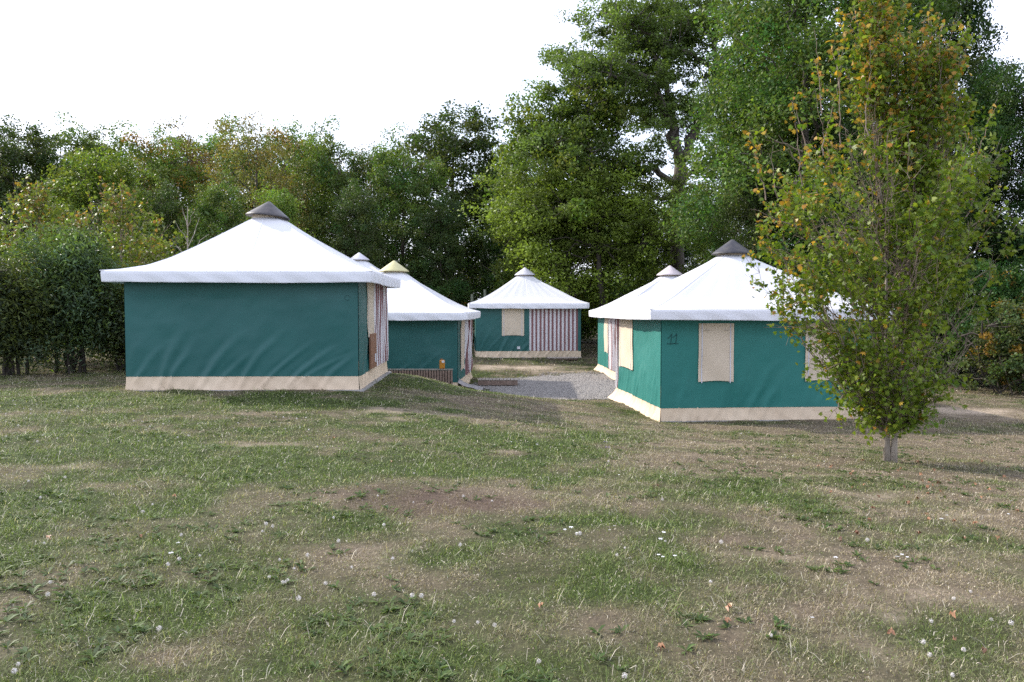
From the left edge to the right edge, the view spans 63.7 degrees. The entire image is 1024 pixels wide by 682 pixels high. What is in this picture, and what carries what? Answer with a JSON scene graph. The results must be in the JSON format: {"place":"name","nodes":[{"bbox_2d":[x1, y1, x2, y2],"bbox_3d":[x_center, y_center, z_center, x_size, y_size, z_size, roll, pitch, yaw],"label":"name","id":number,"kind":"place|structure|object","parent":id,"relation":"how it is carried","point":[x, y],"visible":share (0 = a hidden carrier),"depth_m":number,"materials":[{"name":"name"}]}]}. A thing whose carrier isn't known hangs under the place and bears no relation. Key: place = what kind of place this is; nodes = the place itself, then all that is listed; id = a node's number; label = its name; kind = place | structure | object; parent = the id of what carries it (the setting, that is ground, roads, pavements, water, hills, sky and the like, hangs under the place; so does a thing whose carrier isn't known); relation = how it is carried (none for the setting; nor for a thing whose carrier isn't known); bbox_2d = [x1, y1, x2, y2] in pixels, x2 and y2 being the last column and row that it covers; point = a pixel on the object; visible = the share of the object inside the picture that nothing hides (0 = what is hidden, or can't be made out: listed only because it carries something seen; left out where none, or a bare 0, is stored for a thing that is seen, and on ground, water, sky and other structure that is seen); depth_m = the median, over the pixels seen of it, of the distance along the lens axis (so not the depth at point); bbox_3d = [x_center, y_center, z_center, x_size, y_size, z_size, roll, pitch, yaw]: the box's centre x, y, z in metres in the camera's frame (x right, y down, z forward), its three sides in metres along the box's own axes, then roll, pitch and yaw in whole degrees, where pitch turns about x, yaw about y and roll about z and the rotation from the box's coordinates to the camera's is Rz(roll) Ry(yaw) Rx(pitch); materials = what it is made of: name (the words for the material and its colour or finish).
{"place":"outdoors","nodes":[
{"label":"outdoors","id":0,"kind":"place"},
{"bbox_2d":[0,321,1023,681],"bbox_3d":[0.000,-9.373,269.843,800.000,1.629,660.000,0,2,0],"label":"ground","id":1,"kind":"structure","parent":0,"point":[602,617],"depth_m":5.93,"materials":[{"name":"green plant"}]},
{"bbox_2d":[11,668,16,681],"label":"dandelion clock","id":2,"kind":"object","parent":1,"relation":"on","point":[14,670],"visible":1,"depth_m":3.60,"materials":[{"name":"white plant"}]},
{"bbox_2d":[0,148,28,259],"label":"broadleaf tree","id":3,"kind":"object","parent":1,"relation":"on","point":[4,200],"visible":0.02,"depth_m":59.81,"materials":[{"name":"green plant"}]},
{"bbox_2d":[0,114,71,264],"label":"broadleaf tree","id":4,"kind":"object","parent":1,"relation":"on","point":[13,161],"visible":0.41,"depth_m":48.94,"materials":[{"name":"green plant"}]},
{"bbox_2d":[0,174,100,360],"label":"maple tree","id":5,"kind":"object","parent":1,"relation":"on","point":[35,208],"visible":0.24,"depth_m":23.19,"materials":[{"name":"green plant"}]},
{"bbox_2d":[0,239,123,374],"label":"narrow leaved shrub","id":6,"kind":"object","parent":1,"relation":"on","point":[14,309],"visible":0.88,"depth_m":19.34,"materials":[{"name":"green plant"}]},
{"bbox_2d":[0,214,132,373],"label":"narrow leaved shrub","id":7,"kind":"object","parent":1,"relation":"on","point":[79,255],"visible":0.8,"depth_m":19.92,"materials":[{"name":"green plant"}]},
{"bbox_2d":[0,110,136,258],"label":"broadleaf tree","id":8,"kind":"object","parent":1,"relation":"on","point":[85,142],"visible":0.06,"depth_m":53.65,"materials":[{"name":"green plant"}]},
{"bbox_2d":[26,206,110,356],"bbox_3d":[-12.776,-1.604,23.764,3.054,4.636,3.027,-2,3,-44],"label":"maple tree","id":9,"kind":"object","parent":1,"relation":"on","point":[76,216],"visible":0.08,"depth_m":23.80,"materials":[{"name":"green plant"}]},
{"bbox_2d":[8,140,167,266],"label":"broadleaf tree","id":10,"kind":"object","parent":1,"relation":"on","point":[72,193],"visible":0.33,"depth_m":40.99,"materials":[{"name":"green plant"}]},
{"bbox_2d":[48,252,149,371],"bbox_3d":[-9.965,-0.631,21.303,4.065,3.718,3.320,0,2,0],"label":"narrow leaved shrub","id":11,"kind":"object","parent":1,"relation":"on","point":[120,349],"visible":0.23,"depth_m":20.63,"materials":[{"name":"green plant"}]},
{"bbox_2d":[64,176,187,364],"bbox_3d":[-10.673,-1.835,22.338,3.413,5.258,3.450,-2,3,-37],"label":"maple tree","id":12,"kind":"object","parent":1,"relation":"on","point":[115,222],"visible":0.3,"depth_m":22.23,"materials":[{"name":"green plant"}]},
{"bbox_2d":[91,119,180,256],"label":"broadleaf tree","id":13,"kind":"object","parent":1,"relation":"on","point":[116,143],"visible":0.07,"depth_m":59.28,"materials":[{"name":"green plant"}]},
{"bbox_2d":[123,179,184,259],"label":"broadleaf tree","id":14,"kind":"object","parent":1,"relation":"on","point":[172,209],"visible":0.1,"depth_m":45.79,"materials":[{"name":"green plant"}]},
{"bbox_2d":[134,236,178,263],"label":"maple tree","id":15,"kind":"object","parent":1,"relation":"on","point":[158,252],"visible":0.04,"depth_m":23.78,"materials":[{"name":"green plant"}]},
{"bbox_2d":[112,121,215,254],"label":"broadleaf tree","id":16,"kind":"object","parent":1,"relation":"on","point":[161,162],"visible":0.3,"depth_m":50.69,"materials":[{"name":"green plant"}]},
{"bbox_2d":[128,111,229,249],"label":"broadleaf tree","id":17,"kind":"object","parent":1,"relation":"on","point":[189,139],"visible":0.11,"depth_m":54.77,"materials":[{"name":"green plant"}]},
{"bbox_2d":[172,206,208,251],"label":"bare sapling","id":18,"kind":"object","parent":1,"relation":"on","point":[187,229],"visible":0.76,"depth_m":27.84,"materials":[{"name":"grey plant"}]},
{"bbox_2d":[176,169,246,251],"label":"broadleaf tree","id":19,"kind":"object","parent":1,"relation":"on","point":[221,219],"visible":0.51,"depth_m":41.17,"materials":[{"name":"green plant"}]},
{"bbox_2d":[146,114,278,248],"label":"broadleaf tree","id":20,"kind":"object","parent":1,"relation":"on","point":[210,144],"visible":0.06,"depth_m":59.53,"materials":[{"name":"green plant"}]},
{"bbox_2d":[167,109,322,255],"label":"broadleaf tree","id":21,"kind":"object","parent":1,"relation":"on","point":[235,151],"visible":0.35,"depth_m":47.04,"materials":[{"name":"green plant"}]},
{"bbox_2d":[134,371,391,391],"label":"concrete slab","id":22,"kind":"structure","parent":1,"relation":"on","point":[367,387],"depth_m":16.98,"materials":[{"name":"grey concrete"}]},
{"bbox_2d":[100,201,400,389],"bbox_3d":[-5.450,-1.128,18.719,5.308,4.053,5.308,0,2,-2],"label":"canvas tent","id":23,"kind":"object","parent":22,"relation":"on","point":[268,296],"visible":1,"depth_m":16.46,"materials":[{"name":"green fabric"}]},
{"bbox_2d":[369,333,376,368],"bbox_3d":[-3.048,0.211,18.206,0.067,0.750,0.920,0,2,-2],"label":"door panel","id":24,"kind":"structure","parent":23,"relation":"in","point":[373,337],"depth_m":18.13,"materials":[{"name":"brown wood"}]},
{"bbox_2d":[244,173,314,236],"bbox_3d":[-11.502,-4.040,39.801,4.216,7.925,4.418,1,3,28],"label":"broadleaf tree","id":25,"kind":"object","parent":1,"relation":"on","point":[282,204],"visible":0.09,"depth_m":39.12,"materials":[{"name":"green plant"}]},
{"bbox_2d":[238,124,337,241],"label":"broadleaf tree","id":26,"kind":"object","parent":1,"relation":"on","point":[281,161],"visible":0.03,"depth_m":61.80,"materials":[{"name":"green plant"}]},
{"bbox_2d":[254,115,348,245],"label":"broadleaf tree","id":27,"kind":"object","parent":1,"relation":"on","point":[299,151],"visible":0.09,"depth_m":52.31,"materials":[{"name":"green plant"}]},
{"bbox_2d":[282,115,392,264],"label":"broadleaf tree","id":28,"kind":"object","parent":1,"relation":"on","point":[329,181],"visible":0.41,"depth_m":48.24,"materials":[{"name":"green plant"}]},
{"bbox_2d":[330,177,389,269],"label":"broadleaf tree","id":29,"kind":"object","parent":1,"relation":"on","point":[359,215],"visible":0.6,"depth_m":42.39,"materials":[{"name":"green plant"}]},
{"bbox_2d":[351,252,382,272],"bbox_3d":[-7.200,-2.148,38.944,5.308,4.054,5.309,0,2,0],"label":"canvas tent","id":30,"kind":"object","parent":1,"relation":"on","point":[359,257],"visible":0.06,"depth_m":38.49,"materials":[{"name":"white fabric"}]},
{"bbox_2d":[336,141,407,266],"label":"broadleaf tree","id":31,"kind":"object","parent":1,"relation":"on","point":[370,185],"visible":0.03,"depth_m":58.58,"materials":[{"name":"green plant"}]},
{"bbox_2d":[342,122,460,284],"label":"broadleaf tree","id":32,"kind":"object","parent":1,"relation":"on","point":[390,182],"visible":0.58,"depth_m":45.43,"materials":[{"name":"green plant"}]},
{"bbox_2d":[388,369,452,384],"bbox_3d":[-2.850,1.117,23.622,2.320,0.637,0.060,0,2,0],"label":"slatted panel","id":33,"kind":"object","parent":1,"relation":"on","point":[444,375],"visible":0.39,"depth_m":23.59,"materials":[{"name":"brown wood"}]},
{"bbox_2d":[439,359,444,368],"bbox_3d":[-1.998,0.651,23.605,0.155,0.295,0.094,0,2,0],"label":"amber canister","id":34,"kind":"object","parent":33,"relation":"on","point":[441,364],"visible":1,"depth_m":23.57,"materials":[{"name":"plastic"}]},
{"bbox_2d":[400,189,474,322],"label":"broadleaf tree","id":35,"kind":"object","parent":1,"relation":"on","point":[438,220],"visible":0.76,"depth_m":44.06,"materials":[{"name":"green plant"}]},
{"bbox_2d":[385,99,514,302],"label":"broadleaf tree","id":36,"kind":"object","parent":1,"relation":"on","point":[450,149],"visible":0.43,"depth_m":51.94,"materials":[{"name":"green plant"}]},
{"bbox_2d":[426,277,476,331],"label":"bush","id":37,"kind":"object","parent":1,"relation":"on","point":[452,294],"visible":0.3,"depth_m":43.32,"materials":[{"name":"green plant"}]},
{"bbox_2d":[471,294,473,344],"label":"wooden pole","id":38,"kind":"object","parent":1,"relation":"on","point":[472,297],"visible":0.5,"depth_m":42.94,"materials":[{"name":"brown wood"}]},
{"bbox_2d":[477,197,516,293],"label":"broadleaf tree","id":39,"kind":"object","parent":1,"relation":"on","point":[488,251],"visible":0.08,"depth_m":49.06,"materials":[{"name":"green plant"}]},
{"bbox_2d":[462,128,542,300],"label":"broadleaf tree","id":40,"kind":"object","parent":1,"relation":"on","point":[469,221],"visible":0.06,"depth_m":54.66,"materials":[{"name":"green plant"}]},
{"bbox_2d":[0,204,1023,369],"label":"undergrowth","id":41,"kind":"object","parent":1,"relation":"on","point":[478,290],"visible":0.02,"depth_m":47.84,"materials":[{"name":"green plant"}]},
{"bbox_2d":[0,367,1023,681],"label":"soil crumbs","id":42,"kind":"object","parent":1,"relation":"on","point":[556,523],"visible":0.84,"depth_m":7.26,"materials":[{"name":"brown soil"}]},
{"bbox_2d":[2,338,1022,395],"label":"grass","id":43,"kind":"structure","parent":1,"relation":"on","point":[586,350],"depth_m":31.34,"materials":[{"name":"green plant"}]},
{"bbox_2d":[472,371,615,399],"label":"gravel yard","id":44,"kind":"structure","parent":1,"relation":"on","point":[565,391],"depth_m":25.73,"materials":[{"name":"grey gravel"}]},
{"bbox_2d":[458,378,482,389],"bbox_3d":[-1.245,1.278,25.049,0.750,0.339,1.250,0,2,0],"label":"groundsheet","id":45,"kind":"object","parent":44,"relation":"on","point":[461,382],"visible":0.97,"depth_m":24.82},
{"bbox_2d":[478,378,517,384],"bbox_3d":[-0.450,1.298,26.427,1.260,0.180,0.680,0,2,0],"label":"wooden step","id":46,"kind":"object","parent":44,"relation":"on","point":[497,381],"visible":1,"depth_m":26.10,"materials":[{"name":"grey wood"}]},
{"bbox_2d":[546,357,577,359],"bbox_3d":[2.150,0.745,35.411,1.300,0.084,0.800,0,2,-3],"label":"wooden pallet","id":47,"kind":"object","parent":1,"relation":"on","point":[562,358],"visible":0.99,"depth_m":35.09,"materials":[{"name":"grey wood"}]},
{"bbox_2d":[450,154,675,307],"bbox_3d":[2.818,-4.666,40.345,11.348,9.034,6.623,0,2,0],"label":"broadleaf tree","id":48,"kind":"object","parent":1,"relation":"on","point":[601,290],"visible":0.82,"depth_m":39.74,"materials":[{"name":"green plant"}]},
{"bbox_2d":[466,60,668,336],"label":"broadleaf tree","id":49,"kind":"object","parent":1,"relation":"on","point":[531,119],"visible":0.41,"depth_m":42.52,"materials":[{"name":"green plant"}]},
{"bbox_2d":[560,275,597,342],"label":"bush","id":50,"kind":"object","parent":1,"relation":"on","point":[584,328],"visible":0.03,"depth_m":48.75,"materials":[{"name":"green plant"}]},
{"bbox_2d":[470,0,827,287],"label":"oak tree","id":51,"kind":"object","parent":1,"relation":"on","point":[658,40],"visible":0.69,"depth_m":42.45,"materials":[{"name":"green plant"}]},
{"bbox_2d":[657,642,664,649],"bbox_3d":[0.730,1.506,4.067,0.043,0.033,0.045,-24,18,-22],"label":"fallen leaf","id":52,"kind":"object","parent":1,"relation":"on","point":[662,645],"visible":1,"depth_m":4.06,"materials":[{"name":"orange plant"}]},
{"bbox_2d":[642,219,696,286],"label":"broadleaf tree","id":53,"kind":"object","parent":1,"relation":"on","point":[688,256],"visible":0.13,"depth_m":47.36,"materials":[{"name":"green plant"}]},
{"bbox_2d":[665,181,734,269],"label":"broadleaf tree","id":54,"kind":"object","parent":1,"relation":"on","point":[703,240],"visible":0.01,"depth_m":57.15,"materials":[{"name":"green plant"}]},
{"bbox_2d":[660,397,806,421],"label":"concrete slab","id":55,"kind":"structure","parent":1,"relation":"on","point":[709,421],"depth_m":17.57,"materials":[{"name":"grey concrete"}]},
{"bbox_2d":[602,239,892,421],"bbox_3d":[5.270,-0.417,19.890,5.308,4.054,5.310,0,2,-4],"label":"canvas tent","id":56,"kind":"object","parent":55,"relation":"on","point":[701,343],"visible":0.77,"depth_m":17.66,"materials":[{"name":"teal fabric"}]},
{"bbox_2d":[709,144,807,270],"bbox_3d":[10.018,-3.483,32.843,4.039,9.608,4.230,-1,2,-18],"label":"broadleaf tree","id":57,"kind":"object","parent":1,"relation":"on","point":[742,217],"visible":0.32,"depth_m":32.27,"materials":[{"name":"green plant"}]},
{"bbox_2d":[684,27,840,262],"bbox_3d":[11.607,-6.457,36.688,7.539,15.317,7.559,-1,3,-25],"label":"broadleaf tree","id":58,"kind":"object","parent":1,"relation":"on","point":[820,132],"visible":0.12,"depth_m":35.82,"materials":[{"name":"green plant"}]},
{"bbox_2d":[763,260,807,278],"bbox_3d":[10.959,-0.953,32.200,4.076,4.748,3.705,2,3,44],"label":"bush","id":59,"kind":"object","parent":1,"relation":"on","point":[800,273],"visible":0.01,"depth_m":31.52,"materials":[{"name":"green plant"}]},
{"bbox_2d":[658,0,969,291],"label":"broadleaf tree","id":60,"kind":"object","parent":1,"relation":"on","point":[774,88],"visible":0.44,"depth_m":31.57,"materials":[{"name":"green plant"}]},
{"bbox_2d":[784,115,904,320],"bbox_3d":[12.213,-3.678,29.899,4.632,10.283,4.851,-1,3,-23],"label":"broadleaf tree","id":61,"kind":"object","parent":1,"relation":"on","point":[847,155],"visible":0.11,"depth_m":29.26,"materials":[{"name":"green plant"}]},
{"bbox_2d":[832,261,898,363],"bbox_3d":[12.741,-0.749,29.165,3.558,4.560,3.915,0,2,7],"label":"bush","id":62,"kind":"object","parent":1,"relation":"on","point":[880,292],"visible":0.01,"depth_m":28.51,"materials":[{"name":"green plant"}]},
{"bbox_2d":[740,0,1023,462],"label":"maple tree","id":63,"kind":"object","parent":1,"relation":"on","point":[874,390],"visible":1,"depth_m":10.93,"materials":[{"name":"green plant"}]},
{"bbox_2d":[887,627,895,634],"bbox_3d":[1.960,1.496,4.261,0.043,0.032,0.041,2,37,29],"label":"fallen leaf","id":64,"kind":"object","parent":1,"relation":"on","point":[891,630],"visible":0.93,"depth_m":4.25,"materials":[{"name":"orange plant"}]},
{"bbox_2d":[797,0,1022,279],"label":"broadleaf tree","id":65,"kind":"object","parent":1,"relation":"on","point":[970,9],"visible":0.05,"depth_m":33.50,"materials":[{"name":"green plant"}]},
{"bbox_2d":[871,145,998,381],"bbox_3d":[13.472,-2.560,26.942,3.690,8.192,3.864,-1,3,-21],"label":"broadleaf tree","id":66,"kind":"object","parent":1,"relation":"on","point":[968,219],"visible":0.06,"depth_m":26.03,"materials":[{"name":"green plant"}]},
{"bbox_2d":[896,274,985,382],"bbox_3d":[13.590,-0.338,26.334,3.048,3.905,3.353,-1,2,-14],"label":"bush","id":67,"kind":"object","parent":1,"relation":"on","point":[944,348],"visible":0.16,"depth_m":25.68,"materials":[{"name":"green plant"}]},
{"bbox_2d":[889,29,1023,375],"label":"broadleaf tree","id":68,"kind":"object","parent":1,"relation":"on","point":[977,61],"visible":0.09,"depth_m":28.24,"materials":[{"name":"green plant"}]},
{"bbox_2d":[938,255,1023,388],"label":"bush","id":69,"kind":"object","parent":1,"relation":"on","point":[1009,288],"visible":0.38,"depth_m":24.72,"materials":[{"name":"green plant"}]},
{"bbox_2d":[947,291,1023,395],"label":"leafy shrub","id":70,"kind":"object","parent":1,"relation":"on","point":[998,368],"visible":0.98,"depth_m":23.30,"materials":[{"name":"green plant"}]},
{"bbox_2d":[948,57,1023,312],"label":"broadleaf tree","id":71,"kind":"object","parent":1,"relation":"on","point":[1008,110],"visible":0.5,"depth_m":26.86,"materials":[{"name":"green plant"}]},
{"bbox_3d":[0.600,0.737,38.464,4.700,0.240,4.700,0,2,-3],"label":"concrete slab","id":72,"kind":"object","parent":1,"relation":"on","visible":0},
{"bbox_2d":[468,267,589,357],"bbox_3d":[0.600,-1.393,38.375,5.309,4.054,5.310,0,2,-3],"label":"canvas tent","id":73,"kind":"object","parent":72,"relation":"on","point":[525,313],"visible":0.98,"depth_m":36.12,"materials":[{"name":"white fabric"}]},
{"bbox_3d":[-3.850,1.529,27.087,4.700,0.240,4.700,0,2,2],"label":"concrete slab","id":74,"kind":"object","parent":1,"relation":"on","visible":0},
{"bbox_2d":[379,261,480,386],"bbox_3d":[-3.851,-0.601,26.998,5.308,4.054,5.309,0,2,2],"label":"canvas tent","id":75,"kind":"object","parent":74,"relation":"on","point":[428,328],"visible":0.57,"depth_m":24.70,"materials":[{"name":"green fabric"}]},
{"bbox_3d":[5.800,1.378,30.483,4.700,0.240,4.700,0,2,-2],"label":"concrete slab","id":76,"kind":"object","parent":1,"relation":"on","visible":0},
{"bbox_2d":[589,265,682,379],"bbox_3d":[5.800,-0.752,30.395,5.308,4.054,5.308,0,2,-2],"label":"canvas tent","id":77,"kind":"object","parent":76,"relation":"on","point":[606,343],"visible":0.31,"depth_m":30.08,"materials":[{"name":"white fabric"}]},
{"bbox_2d":[0,0,1023,299],"label":"sky","id":78,"kind":"structure","parent":0,"point":[374,65],"materials":[{"name":"white"}]}
]}

